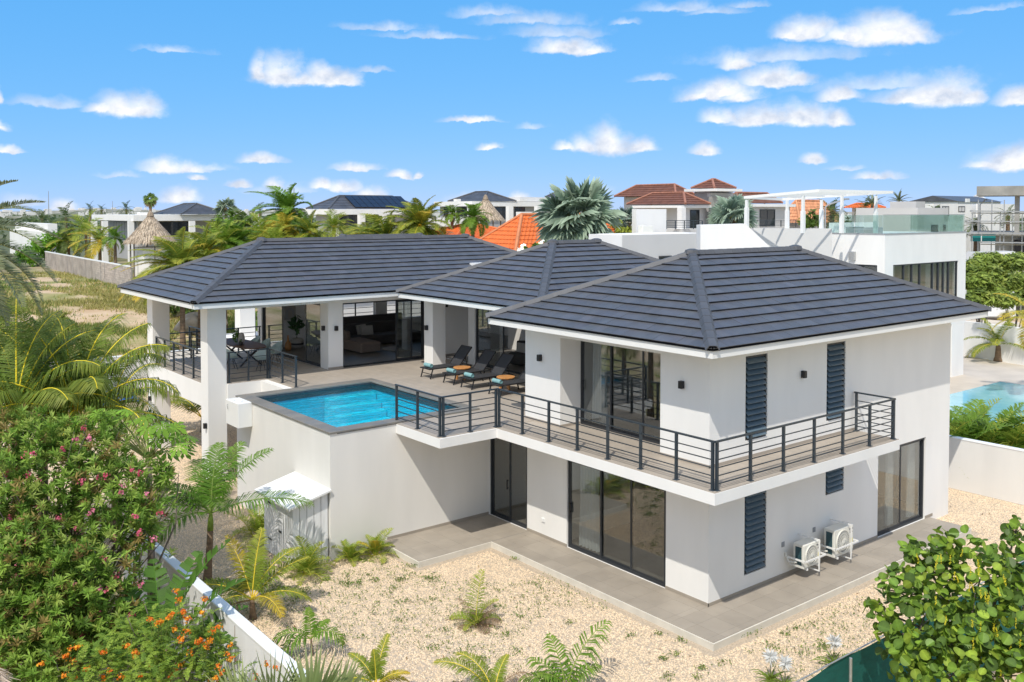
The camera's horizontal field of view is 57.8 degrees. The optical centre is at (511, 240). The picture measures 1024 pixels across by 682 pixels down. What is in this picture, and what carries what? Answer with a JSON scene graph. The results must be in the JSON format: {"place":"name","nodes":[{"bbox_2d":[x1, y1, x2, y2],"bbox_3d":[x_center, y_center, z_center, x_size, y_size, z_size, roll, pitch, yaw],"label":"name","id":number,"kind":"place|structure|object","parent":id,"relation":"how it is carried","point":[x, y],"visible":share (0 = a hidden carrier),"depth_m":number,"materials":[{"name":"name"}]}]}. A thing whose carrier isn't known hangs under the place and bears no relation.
{"place":"outdoors","nodes":[
{"label":"outdoors","id":0,"kind":"place"},
{"bbox_2d":[429,191,564,228],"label":"terrace house","id":1,"kind":"structure","parent":0,"point":[508,208],"depth_m":116.93,"materials":[{"name":"white paint"}]},
{"bbox_2d":[0,209,1023,681],"bbox_3d":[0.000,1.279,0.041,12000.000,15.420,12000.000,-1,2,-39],"label":"terrain","id":2,"kind":"structure","parent":0,"point":[132,321],"depth_m":72.38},
{"bbox_2d":[0,179,59,326],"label":"date palm","id":3,"kind":"object","parent":2,"relation":"on","point":[4,266],"visible":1,"depth_m":20.71,"materials":[{"name":"green plant"}]},
{"bbox_2d":[6,216,57,254],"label":"white house","id":4,"kind":"structure","parent":2,"relation":"on","point":[21,239],"depth_m":135.45,"materials":[{"name":"paint"}]},
{"bbox_2d":[13,229,64,266],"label":"shrub","id":5,"kind":"object","parent":2,"relation":"on","point":[39,250],"visible":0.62,"depth_m":110.90,"materials":[{"name":"green plant"}]},
{"bbox_2d":[0,312,122,540],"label":"coconut palm","id":6,"kind":"object","parent":2,"relation":"on","point":[95,352],"visible":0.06,"depth_m":24.06,"materials":[{"name":"green plant"}]},
{"bbox_2d":[45,225,82,256],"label":"coconut palm","id":7,"kind":"object","parent":2,"relation":"on","point":[64,247],"visible":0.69,"depth_m":111.21,"materials":[{"name":"green plant"}]},
{"bbox_2d":[0,293,131,576],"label":"coconut palm","id":8,"kind":"object","parent":2,"relation":"on","point":[64,398],"visible":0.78,"depth_m":21.68,"materials":[{"name":"green plant"}]},
{"bbox_2d":[53,209,109,257],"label":"coconut palm","id":9,"kind":"object","parent":2,"relation":"on","point":[83,226],"visible":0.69,"depth_m":111.57,"materials":[{"name":"green plant"}]},
{"bbox_2d":[45,251,132,284],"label":"block wall","id":10,"kind":"structure","parent":2,"relation":"on","point":[89,268],"depth_m":90.25,"materials":[{"name":"grey"}]},
{"bbox_2d":[0,402,182,681],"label":"oleander shrub","id":11,"kind":"object","parent":2,"relation":"on","point":[58,592],"visible":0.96,"depth_m":17.02,"materials":[{"name":"green plant"}]},
{"bbox_2d":[69,223,118,261],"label":"coconut palm","id":12,"kind":"object","parent":2,"relation":"on","point":[93,245],"visible":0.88,"depth_m":103.67,"materials":[{"name":"green plant"}]},
{"bbox_2d":[0,305,191,562],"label":"coconut palm","id":13,"kind":"object","parent":2,"relation":"on","point":[99,382],"visible":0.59,"depth_m":22.12,"materials":[{"name":"green plant"}]},
{"bbox_2d":[98,225,125,262],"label":"coconut palm","id":14,"kind":"object","parent":2,"relation":"on","point":[115,234],"visible":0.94,"depth_m":98.81,"materials":[{"name":"green plant"}]},
{"bbox_2d":[0,270,234,369],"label":"dry grass","id":15,"kind":"structure","parent":2,"relation":"on","point":[90,288],"depth_m":68.83,"materials":[{"name":"beige plant"}]},
{"bbox_2d":[70,408,200,622],"bbox_3d":[-7.995,5.855,19.309,2.996,4.889,1.666,0,2,2],"label":"papaya tree","id":16,"kind":"object","parent":2,"relation":"on","point":[162,434],"visible":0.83,"depth_m":19.07,"materials":[{"name":"green plant"}]},
{"bbox_2d":[123,211,176,277],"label":"thatched hut","id":17,"kind":"object","parent":2,"relation":"on","point":[148,228],"visible":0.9,"depth_m":91.80,"materials":[{"name":"brown plant"}]},
{"bbox_2d":[109,226,202,349],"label":"coconut palm","id":18,"kind":"object","parent":2,"relation":"on","point":[176,256],"visible":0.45,"depth_m":53.41,"materials":[{"name":"green plant"}]},
{"bbox_2d":[36,588,277,681],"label":"flowering shrub","id":19,"kind":"object","parent":2,"relation":"on","point":[163,658],"visible":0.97,"depth_m":13.95,"materials":[{"name":"green plant"}]},
{"bbox_2d":[69,539,247,681],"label":"strelitzia","id":20,"kind":"object","parent":2,"relation":"on","point":[167,595],"visible":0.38,"depth_m":16.53,"materials":[{"name":"green plant"}]},
{"bbox_2d":[91,203,261,261],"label":"tiled white house","id":21,"kind":"structure","parent":2,"relation":"on","point":[172,220],"depth_m":126.26,"materials":[{"name":"paint"}]},
{"bbox_2d":[157,223,226,260],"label":"coconut palm","id":22,"kind":"object","parent":2,"relation":"on","point":[193,236],"visible":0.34,"depth_m":57.55,"materials":[{"name":"green plant"}]},
{"bbox_2d":[173,312,227,334],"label":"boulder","id":23,"kind":"object","parent":2,"relation":"on","point":[191,318],"visible":0.24,"depth_m":56.99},
{"bbox_2d":[123,526,305,681],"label":"garden wall","id":24,"kind":"structure","parent":2,"relation":"on","point":[251,639],"depth_m":16.40,"materials":[{"name":"white paint"}]},
{"bbox_2d":[188,215,247,328],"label":"coconut palm","id":25,"kind":"object","parent":2,"relation":"on","point":[226,231],"visible":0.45,"depth_m":61.61,"materials":[{"name":"green plant"}]},
{"bbox_2d":[218,219,262,249],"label":"coconut palm","id":26,"kind":"object","parent":2,"relation":"on","point":[241,235],"visible":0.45,"depth_m":62.60,"materials":[{"name":"green plant"}]},
{"bbox_2d":[233,212,278,241],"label":"coconut palm","id":27,"kind":"object","parent":2,"relation":"on","point":[261,224],"visible":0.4,"depth_m":65.72,"materials":[{"name":"green plant"}]},
{"bbox_2d":[238,182,312,234],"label":"coconut palm","id":28,"kind":"object","parent":2,"relation":"on","point":[286,204],"visible":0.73,"depth_m":69.43,"materials":[{"name":"green plant"}]},
{"bbox_2d":[261,212,300,237],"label":"coconut palm","id":29,"kind":"object","parent":2,"relation":"on","point":[283,218],"visible":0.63,"depth_m":65.64,"materials":[{"name":"green plant"}]},
{"bbox_2d":[203,642,366,681],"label":"fan palm","id":30,"kind":"object","parent":2,"relation":"on","point":[316,675],"visible":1,"depth_m":12.47,"materials":[{"name":"green plant"}]},
{"bbox_2d":[282,209,330,237],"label":"coconut palm","id":31,"kind":"object","parent":2,"relation":"on","point":[308,227],"visible":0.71,"depth_m":65.54,"materials":[{"name":"green plant"}]},
{"bbox_2d":[316,209,353,236],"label":"areca palm","id":32,"kind":"object","parent":2,"relation":"on","point":[334,221],"visible":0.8,"depth_m":69.65,"materials":[{"name":"green plant"}]},
{"bbox_2d":[305,195,411,235],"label":"solar house","id":33,"kind":"structure","parent":2,"relation":"on","point":[353,207],"depth_m":100.97,"materials":[{"name":"white paint"}]},
{"bbox_2d":[345,209,401,234],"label":"coconut palm","id":34,"kind":"object","parent":2,"relation":"on","point":[383,226],"visible":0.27,"depth_m":59.49,"materials":[{"name":"green plant"}]},
{"bbox_2d":[374,195,452,234],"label":"coconut palm","id":35,"kind":"object","parent":2,"relation":"on","point":[418,214],"visible":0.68,"depth_m":59.35,"materials":[{"name":"green plant"}]},
{"bbox_2d":[455,202,491,236],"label":"coconut palm","id":36,"kind":"object","parent":2,"relation":"on","point":[472,219],"visible":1,"depth_m":71.64,"materials":[{"name":"green plant"}]},
{"bbox_2d":[476,195,505,226],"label":"thatched hut","id":37,"kind":"object","parent":2,"relation":"on","point":[488,206],"visible":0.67,"depth_m":97.14,"materials":[{"name":"brown plant"}]},
{"bbox_2d":[0,207,1023,220],"bbox_3d":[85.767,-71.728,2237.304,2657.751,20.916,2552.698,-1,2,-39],"label":"town","id":38,"kind":"object","parent":2,"relation":"on","point":[437,215],"visible":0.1,"depth_m":1363.52,"materials":[{"name":"beige paint"}]},
{"bbox_2d":[0,211,1023,246],"bbox_3d":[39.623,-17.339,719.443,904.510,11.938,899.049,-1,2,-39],"label":"wood","id":39,"kind":"object","parent":2,"relation":"on","point":[27,219],"visible":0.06,"depth_m":524.80,"materials":[{"name":"green plant"}]},
{"bbox_2d":[440,213,615,250],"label":"orange roof house","id":40,"kind":"structure","parent":2,"relation":"on","point":[515,232],"depth_m":56.35,"materials":[{"name":"tile"}]},
{"bbox_2d":[529,175,628,242],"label":"fan palm","id":41,"kind":"object","parent":2,"relation":"on","point":[560,217],"visible":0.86,"depth_m":47.10,"materials":[{"name":"green plant"}]},
{"bbox_2d":[614,178,796,232],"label":"brown roof house","id":42,"kind":"structure","parent":2,"relation":"on","point":[688,210],"depth_m":79.74,"materials":[{"name":"white paint"}]},
{"bbox_2d":[705,194,759,227],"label":"fan palm","id":43,"kind":"object","parent":2,"relation":"on","point":[730,210],"visible":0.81,"depth_m":55.49,"materials":[{"name":"green plant"}]},
{"bbox_2d":[790,199,844,227],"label":"peach roof house","id":44,"kind":"structure","parent":2,"relation":"on","point":[796,210],"depth_m":90.00,"materials":[{"name":"ceramic"}]},
{"bbox_2d":[856,201,947,231],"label":"grey box house","id":45,"kind":"structure","parent":2,"relation":"on","point":[888,220],"depth_m":84.02,"materials":[{"name":"paint"}]},
{"bbox_2d":[795,561,1023,681],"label":"screen fence","id":46,"kind":"object","parent":2,"relation":"on","point":[867,664],"visible":0.17,"depth_m":15.14,"materials":[{"name":"green fabric"}]},
{"bbox_2d":[862,514,1023,681],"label":"sea grape tree","id":47,"kind":"object","parent":2,"relation":"on","point":[951,647],"visible":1,"depth_m":13.88,"materials":[{"name":"green plant"}]},
{"bbox_2d":[930,204,1014,251],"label":"white house","id":48,"kind":"structure","parent":2,"relation":"on","point":[956,222],"depth_m":110.33,"materials":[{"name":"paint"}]},
{"bbox_2d":[949,406,1013,477],"bbox_3d":[14.954,7.115,31.635,4.275,3.006,4.027,1,2,39],"label":"hedge palm","id":49,"kind":"object","parent":2,"relation":"on","point":[962,423],"visible":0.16,"depth_m":31.23,"materials":[{"name":"green plant"}]},
{"bbox_2d":[948,435,1023,504],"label":"boundary wall","id":50,"kind":"structure","parent":2,"relation":"on","point":[992,470],"depth_m":29.01,"materials":[{"name":"beige paint"}]},
{"bbox_2d":[949,398,1023,447],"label":"hedge palm","id":51,"kind":"object","parent":2,"relation":"on","point":[969,406],"visible":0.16,"depth_m":32.77,"materials":[{"name":"green plant"}]},
{"bbox_2d":[950,402,1023,442],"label":"hedge palm","id":52,"kind":"object","parent":2,"relation":"on","point":[1005,412],"visible":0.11,"depth_m":32.33,"materials":[{"name":"green plant"}]},
{"bbox_2d":[950,409,1023,447],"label":"hedge palm","id":53,"kind":"object","parent":2,"relation":"on","point":[970,433],"visible":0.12,"depth_m":31.43,"materials":[{"name":"green plant"}]},
{"bbox_2d":[965,251,1014,322],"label":"thorn tree","id":54,"kind":"object","parent":2,"relation":"on","point":[981,284],"visible":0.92,"depth_m":59.83,"materials":[{"name":"green plant"}]},
{"bbox_2d":[957,410,1023,448],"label":"hedge palm","id":55,"kind":"object","parent":2,"relation":"on","point":[985,420],"visible":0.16,"depth_m":31.20,"materials":[{"name":"green plant"}]},
{"bbox_2d":[965,200,1023,311],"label":"scaffold","id":56,"kind":"object","parent":2,"relation":"on","point":[978,221],"visible":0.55,"depth_m":79.96,"materials":[{"name":"metal"}]},
{"bbox_2d":[969,186,1023,271],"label":"building site","id":57,"kind":"object","parent":2,"relation":"on","point":[1017,192],"visible":0.6,"depth_m":84.98,"materials":[{"name":"concrete"}]},
{"bbox_2d":[989,251,1023,326],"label":"thorn tree","id":58,"kind":"object","parent":2,"relation":"on","point":[1015,282],"visible":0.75,"depth_m":60.37,"materials":[{"name":"green plant"}]},
{"bbox_2d":[0,0,1023,211],"label":"sky","id":59,"kind":"structure","parent":0,"point":[205,102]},
{"bbox_2d":[3,394,1023,681],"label":"gravel","id":60,"kind":"structure","parent":0,"point":[637,654],"depth_m":20.31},
{"bbox_2d":[68,359,165,541],"bbox_3d":[-10.994,5.557,25.232,3.206,5.105,3.520,0,2,-15],"label":"coconut palm","id":61,"kind":"object","parent":60,"relation":"on","point":[132,393],"visible":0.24,"depth_m":24.87,"materials":[{"name":"green plant"}]},
{"bbox_2d":[135,395,201,432],"bbox_3d":[-13.214,7.018,37.435,4.017,1.452,1.882,0,2,12],"label":"arching palm","id":62,"kind":"object","parent":60,"relation":"on","point":[187,404],"visible":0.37,"depth_m":37.39,"materials":[{"name":"green plant"}]},
{"bbox_2d":[153,441,313,582],"bbox_3d":[-7.039,6.649,22.129,2.829,3.136,4.323,-7,8,-76],"label":"young palm","id":63,"kind":"object","parent":60,"relation":"on","point":[204,498],"visible":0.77,"depth_m":22.38,"materials":[{"name":"green plant"}]},
{"bbox_2d":[224,504,263,548],"bbox_3d":[-6.971,7.866,25.585,1.920,1.337,2.007,-1,2,-39],"label":"palm clump","id":64,"kind":"object","parent":60,"relation":"on","point":[256,521],"visible":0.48,"depth_m":25.40,"materials":[{"name":"green plant"}]},
{"bbox_2d":[200,527,311,620],"bbox_3d":[-5.927,7.511,20.393,3.012,2.184,2.259,0,2,-15],"label":"young coconut palm","id":65,"kind":"object","parent":60,"relation":"on","point":[250,582],"visible":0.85,"depth_m":20.40,"materials":[{"name":"green plant"}]},
{"bbox_2d":[254,471,331,566],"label":"pool shed","id":66,"kind":"structure","parent":60,"relation":"on","point":[283,527],"depth_m":23.64,"materials":[{"name":"white paint"}]},
{"bbox_2d":[279,535,336,585],"bbox_3d":[-4.939,7.947,22.807,1.622,1.203,1.704,-1,2,-39],"label":"palm clump","id":67,"kind":"object","parent":60,"relation":"on","point":[312,561],"visible":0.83,"depth_m":22.76,"materials":[{"name":"green plant"}]},
{"bbox_2d":[331,540,369,566],"bbox_3d":[-4.160,8.021,23.754,1.093,0.708,1.099,-1,2,-39],"label":"palm clump","id":68,"kind":"object","parent":60,"relation":"on","point":[349,551],"visible":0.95,"depth_m":23.69,"materials":[{"name":"green plant"}]},
{"bbox_2d":[348,528,397,563],"bbox_3d":[-3.559,7.975,23.956,1.528,1.007,1.388,-1,2,-24],"label":"palm clump","id":69,"kind":"object","parent":60,"relation":"on","point":[376,545],"visible":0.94,"depth_m":24.00,"materials":[{"name":"green plant"}]},
{"bbox_2d":[341,633,410,681],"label":"coconut palm","id":70,"kind":"object","parent":60,"relation":"on","point":[374,671],"visible":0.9,"depth_m":16.36,"materials":[{"name":"green plant"}]},
{"bbox_2d":[433,650,531,681],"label":"coconut palm","id":71,"kind":"object","parent":60,"relation":"on","point":[493,676],"visible":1,"depth_m":16.93,"materials":[{"name":"green plant"}]},
{"bbox_2d":[235,556,970,681],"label":"weeds","id":72,"kind":"object","parent":60,"relation":"on","point":[485,657],"visible":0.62,"depth_m":20.35,"materials":[{"name":"green plant"}]},
{"bbox_2d":[751,647,789,681],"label":"spider lily","id":73,"kind":"object","parent":60,"relation":"on","point":[771,656],"visible":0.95,"depth_m":17.48,"materials":[{"name":"white plant"}]},
{"bbox_2d":[810,634,847,665],"bbox_3d":[6.293,8.003,18.163,0.746,0.704,0.737,-1,2,-39],"label":"spider lily","id":74,"kind":"object","parent":60,"relation":"on","point":[836,643],"visible":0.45,"depth_m":18.11,"materials":[{"name":"white plant"}]},
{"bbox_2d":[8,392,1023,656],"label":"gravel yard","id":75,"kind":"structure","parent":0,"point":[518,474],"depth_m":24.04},
{"bbox_2d":[49,348,229,388],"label":"wall","id":76,"kind":"structure","parent":75,"relation":"on","point":[171,354],"depth_m":45.54,"materials":[{"name":"beige paint"}]},
{"bbox_2d":[272,607,348,655],"bbox_3d":[-4.095,7.903,18.476,1.588,0.999,0.920,0,2,3],"label":"sapling palm","id":77,"kind":"object","parent":75,"relation":"on","point":[319,624],"visible":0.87,"depth_m":18.56,"materials":[{"name":"green plant"}]},
{"bbox_2d":[449,569,500,634],"bbox_3d":[-0.789,7.963,19.988,1.225,1.599,1.236,-1,2,-19],"label":"withered palm","id":78,"kind":"object","parent":75,"relation":"on","point":[479,617],"visible":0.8,"depth_m":20.07,"materials":[{"name":"green plant"}]},
{"bbox_2d":[117,233,991,606],"bbox_3d":[-2.057,3.791,35.976,21.309,7.951,34.772,-1,2,-39],"label":"white villa","id":79,"kind":"object","parent":75,"relation":"on","point":[707,427],"visible":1,"depth_m":24.83,"materials":[{"name":"paint"}]},
{"bbox_2d":[226,338,265,366],"bbox_3d":[-10.092,4.186,34.631,1.120,0.754,3.200,-1,2,-39],"label":"dining table","id":80,"kind":"object","parent":79,"relation":"on","point":[248,344],"visible":0.59,"depth_m":34.09,"materials":[{"name":"brown wood"}]},
{"bbox_2d":[263,304,320,366],"bbox_3d":[-8.501,3.356,35.745,0.070,2.345,5.160,-1,2,-39],"label":"sliding door","id":81,"kind":"structure","parent":79,"relation":"in","point":[264,308],"depth_m":35.44,"materials":[{"name":"grey"}]},
{"bbox_2d":[287,314,304,347],"bbox_3d":[-8.957,3.740,38.605,0.758,1.395,0.659,1,2,18],"label":"potted plant","id":82,"kind":"object","parent":79,"relation":"on","point":[296,342],"visible":0.97,"depth_m":38.48,"materials":[{"name":"green plant"}]},
{"bbox_2d":[343,312,420,352],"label":"living room","id":83,"kind":"object","parent":79,"relation":"on","point":[383,328],"visible":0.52,"depth_m":40.02,"materials":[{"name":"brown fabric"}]},
{"bbox_2d":[343,299,423,367],"bbox_3d":[-4.789,3.388,34.732,3.525,2.345,0.070,-1,2,-39],"label":"sliding door","id":84,"kind":"structure","parent":79,"relation":"in","point":[398,300],"depth_m":35.12,"materials":[{"name":"grey"}]},
{"bbox_2d":[420,345,471,378],"bbox_3d":[-2.271,4.175,32.063,1.770,0.952,0.635,-1,2,-39],"label":"sun lounger","id":85,"kind":"object","parent":79,"relation":"on","point":[460,355],"visible":0.85,"depth_m":32.28,"materials":[{"name":"fabric"}]},
{"bbox_2d":[442,349,495,384],"bbox_3d":[-1.423,4.209,31.000,1.770,0.952,0.635,-1,2,-39],"label":"sun lounger","id":86,"kind":"object","parent":79,"relation":"on","point":[483,360],"visible":0.87,"depth_m":31.20,"materials":[{"name":"fabric"}]},
{"bbox_2d":[460,353,513,389],"bbox_3d":[-0.797,4.235,30.182,1.770,0.952,0.635,-1,2,-39],"label":"sun lounger","id":87,"kind":"object","parent":79,"relation":"on","point":[501,365],"visible":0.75,"depth_m":30.41,"materials":[{"name":"fabric"}]},
{"bbox_2d":[490,438,526,528],"bbox_3d":[-0.075,6.743,26.163,0.115,2.355,1.720,-1,2,-39],"label":"double door","id":88,"kind":"structure","parent":79,"relation":"in","point":[492,441],"depth_m":26.23,"materials":[{"name":"grey"}]},
{"bbox_2d":[568,460,665,586],"bbox_3d":[2.541,6.847,22.879,0.115,2.355,3.420,-1,2,-39],"label":"sliding door","id":89,"kind":"structure","parent":79,"relation":"in","point":[630,569],"depth_m":22.94,"materials":[{"name":"grey"}]},
{"bbox_2d":[581,341,659,443],"bbox_3d":[2.919,3.740,23.381,0.115,2.365,3.470,-1,2,-39],"label":"sliding door","id":90,"kind":"structure","parent":79,"relation":"in","point":[627,433],"depth_m":23.85,"materials":[{"name":"grey"}]},
{"bbox_2d":[744,490,766,574],"bbox_3d":[5.610,6.693,21.596,0.811,1.971,0.212,-1,2,-39],"label":"louvre window","id":91,"kind":"structure","parent":79,"relation":"in","point":[754,527],"depth_m":21.54,"materials":[{"name":"grey"}]},
{"bbox_2d":[745,353,767,440],"bbox_3d":[5.610,3.600,21.498,0.811,1.941,0.212,-1,2,-39],"label":"louvre window","id":92,"kind":"structure","parent":79,"relation":"in","point":[755,403],"depth_m":21.45,"materials":[{"name":"grey"}]},
{"bbox_2d":[781,533,825,571],"bbox_3d":[7.018,7.512,22.282,1.000,0.766,0.598,-1,2,-39],"label":"air conditioner","id":93,"kind":"object","parent":79,"relation":"attached to","point":[806,553],"visible":1,"depth_m":22.15,"materials":[{"name":"white"}]},
{"bbox_2d":[825,467,843,494],"bbox_3d":[8.146,6.014,23.595,0.806,0.741,0.212,-1,2,-39],"label":"louvre window","id":94,"kind":"structure","parent":79,"relation":"in","point":[834,478],"depth_m":23.54,"materials":[{"name":"blue"}]},
{"bbox_2d":[813,518,858,558],"bbox_3d":[8.074,7.460,23.122,1.140,0.876,0.598,-1,2,-39],"label":"air conditioner","id":95,"kind":"object","parent":79,"relation":"attached to","point":[838,539],"visible":0.99,"depth_m":22.95,"materials":[{"name":"white"}]},
{"bbox_2d":[826,341,845,420],"bbox_3d":[8.152,3.538,23.521,0.821,1.946,0.212,-1,2,-39],"label":"louvre window","id":96,"kind":"structure","parent":79,"relation":"in","point":[835,351],"depth_m":23.48,"materials":[{"name":"grey"}]},
{"bbox_2d":[877,438,923,535],"bbox_3d":[10.723,6.768,25.699,2.510,2.335,0.070,-1,2,-39],"label":"sliding door","id":97,"kind":"structure","parent":79,"relation":"in","point":[899,524],"depth_m":25.99,"materials":[{"name":"grey"}]},
{"bbox_2d":[518,619,612,681],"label":"sapling palm","id":98,"kind":"object","parent":75,"relation":"on","point":[549,677],"visible":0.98,"depth_m":17.32,"materials":[{"name":"green plant"}]},
{"bbox_2d":[381,514,971,650],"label":"patio","id":99,"kind":"structure","parent":0,"point":[717,626],"depth_m":22.31,"materials":[{"name":"concrete"}]},
{"bbox_2d":[912,194,1000,207],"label":"gable roof house","id":100,"kind":"structure","parent":0,"point":[929,200],"depth_m":138.68,"materials":[{"name":"white paint"}]},
{"bbox_2d":[950,319,1023,393],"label":"courtyard","id":101,"kind":"structure","parent":0,"point":[978,372],"depth_m":50.93,"materials":[{"name":"stone"}]},
{"bbox_2d":[589,209,966,376],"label":"modern white house","id":102,"kind":"structure","parent":101,"relation":"on","point":[935,260],"depth_m":46.60,"materials":[{"name":"paint"}]},
{"bbox_2d":[744,189,892,232],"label":"pergola","id":103,"kind":"object","parent":102,"relation":"on","point":[811,194],"visible":0.92,"depth_m":45.51,"materials":[{"name":"white paint"}]},
{"bbox_2d":[893,261,956,295],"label":"window","id":104,"kind":"structure","parent":102,"relation":"in","point":[937,263],"depth_m":48.75,"materials":[{"name":"grey"}]},
{"bbox_2d":[949,382,1023,426],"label":"neighbour pool","id":105,"kind":"structure","parent":101,"relation":"in","point":[1009,394],"depth_m":44.57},
{"bbox_2d":[964,316,1022,361],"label":"coconut palm","id":106,"kind":"object","parent":101,"relation":"on","point":[978,349],"visible":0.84,"depth_m":54.84,"materials":[{"name":"green plant"}]},
{"bbox_2d":[964,321,1023,364],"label":"courtyard wall","id":107,"kind":"structure","parent":101,"relation":"on","point":[1011,353],"depth_m":55.40,"materials":[{"name":"white paint"}]},
{"bbox_2d":[990,293,1023,348],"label":"coconut palm","id":108,"kind":"object","parent":101,"relation":"on","point":[1021,323],"visible":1,"depth_m":43.53,"materials":[{"name":"green plant"}]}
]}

